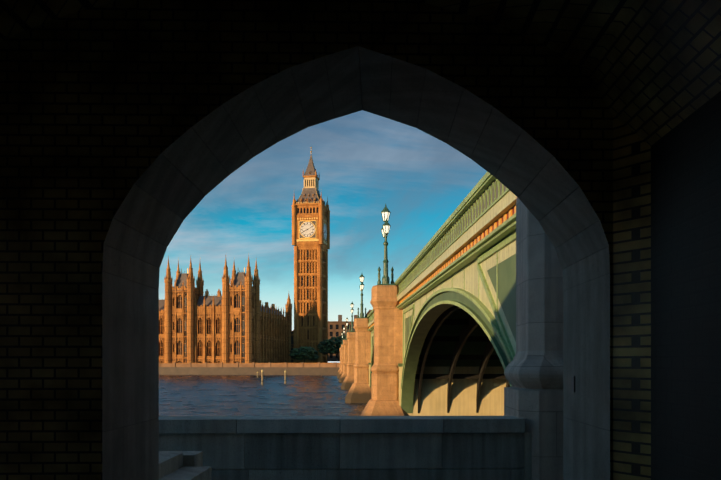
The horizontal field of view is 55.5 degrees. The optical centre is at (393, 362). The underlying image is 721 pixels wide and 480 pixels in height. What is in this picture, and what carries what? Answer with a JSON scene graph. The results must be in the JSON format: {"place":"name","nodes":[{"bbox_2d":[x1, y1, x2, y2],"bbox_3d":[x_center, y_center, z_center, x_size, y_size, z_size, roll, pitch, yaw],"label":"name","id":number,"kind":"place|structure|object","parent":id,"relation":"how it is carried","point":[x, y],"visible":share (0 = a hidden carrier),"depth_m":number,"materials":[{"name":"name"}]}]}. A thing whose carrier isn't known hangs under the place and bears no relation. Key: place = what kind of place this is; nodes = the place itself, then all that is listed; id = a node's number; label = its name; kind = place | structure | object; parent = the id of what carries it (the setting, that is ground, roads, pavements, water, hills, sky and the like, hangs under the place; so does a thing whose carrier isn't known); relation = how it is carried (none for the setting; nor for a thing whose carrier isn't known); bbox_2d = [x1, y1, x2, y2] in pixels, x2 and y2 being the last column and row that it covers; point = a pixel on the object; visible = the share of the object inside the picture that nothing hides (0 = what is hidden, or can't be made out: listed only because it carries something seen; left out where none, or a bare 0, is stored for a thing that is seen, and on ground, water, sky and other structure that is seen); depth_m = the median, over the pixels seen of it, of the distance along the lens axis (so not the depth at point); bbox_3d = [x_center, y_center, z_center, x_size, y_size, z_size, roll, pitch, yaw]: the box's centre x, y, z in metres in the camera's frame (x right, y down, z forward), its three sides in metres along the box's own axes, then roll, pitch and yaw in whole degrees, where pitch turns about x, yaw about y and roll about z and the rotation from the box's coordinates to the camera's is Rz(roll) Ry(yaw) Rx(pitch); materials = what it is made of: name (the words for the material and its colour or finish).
{"place":"outdoors","nodes":[
{"label":"outdoors","id":0,"kind":"place"},
{"bbox_2d":[159,451,210,479],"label":"embankment steps","id":1,"kind":"structure","parent":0,"point":[180,465],"depth_m":7.48,"materials":[{"name":"grey stone"}]},
{"bbox_2d":[159,362,339,374],"bbox_3d":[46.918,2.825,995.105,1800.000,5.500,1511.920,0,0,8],"label":"embankment wall","id":2,"kind":"structure","parent":0,"point":[238,368],"depth_m":245.75,"materials":[{"name":"stone"}]},
{"bbox_2d":[159,255,296,362],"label":"palace of westminster","id":3,"kind":"structure","parent":2,"relation":"on","point":[236,320],"depth_m":261.51,"materials":[{"name":"stone"}]},
{"bbox_2d":[291,147,329,362],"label":"clock tower","id":4,"kind":"structure","parent":2,"relation":"on","point":[310,227],"depth_m":306.20,"materials":[{"name":"stone"}]},
{"bbox_2d":[289,335,344,362],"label":"trees","id":5,"kind":"object","parent":2,"relation":"on","point":[309,352],"depth_m":286.91,"materials":[{"name":"green plant"}]},
{"bbox_2d":[328,310,371,360],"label":"bridge street buildings","id":6,"kind":"structure","parent":2,"relation":"on","point":[335,328],"depth_m":343.68,"materials":[{"name":"brown brick"}]},
{"bbox_2d":[159,375,366,415],"bbox_3d":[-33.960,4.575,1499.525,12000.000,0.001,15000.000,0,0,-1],"label":"river","id":7,"kind":"structure","parent":0,"point":[245,395],"depth_m":91.14,"materials":[{"name":"blue liquid"}]},
{"bbox_2d":[257,370,285,384],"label":"mooring posts","id":8,"kind":"object","parent":7,"relation":"in","point":[262,377],"visible":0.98,"depth_m":144.24,"materials":[{"name":"yellow"}]},
{"bbox_2d":[159,416,531,479],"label":"parapet wall","id":9,"kind":"structure","parent":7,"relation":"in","point":[365,447],"depth_m":11.37,"materials":[{"name":"grey stone"}]},
{"bbox_2d":[336,285,408,415],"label":"bridge piers","id":10,"kind":"structure","parent":7,"relation":"in","point":[380,397],"depth_m":42.84,"materials":[{"name":"beige stone"}]},
{"bbox_2d":[341,204,394,343],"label":"street lamps","id":11,"kind":"object","parent":10,"relation":"on","point":[385,213],"visible":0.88,"depth_m":43.48,"materials":[{"name":"green metal"}]},
{"bbox_2d":[367,172,515,415],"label":"bridge","id":12,"kind":"structure","parent":10,"relation":"on","point":[455,281],"depth_m":30.67,"materials":[{"name":"green metal"}]},
{"bbox_2d":[504,196,562,479],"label":"stone pillar","id":13,"kind":"structure","parent":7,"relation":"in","point":[533,393],"depth_m":11.57,"materials":[{"name":"grey stone"}]},
{"bbox_2d":[159,110,486,362],"label":"sky","id":14,"kind":"structure","parent":0,"point":[364,161],"materials":[{"name":"blue"}]},
{"bbox_2d":[0,0,720,479],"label":"archway","id":15,"kind":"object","parent":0,"point":[134,134],"depth_m":4.67,"materials":[{"name":"grey stone"}]}
]}

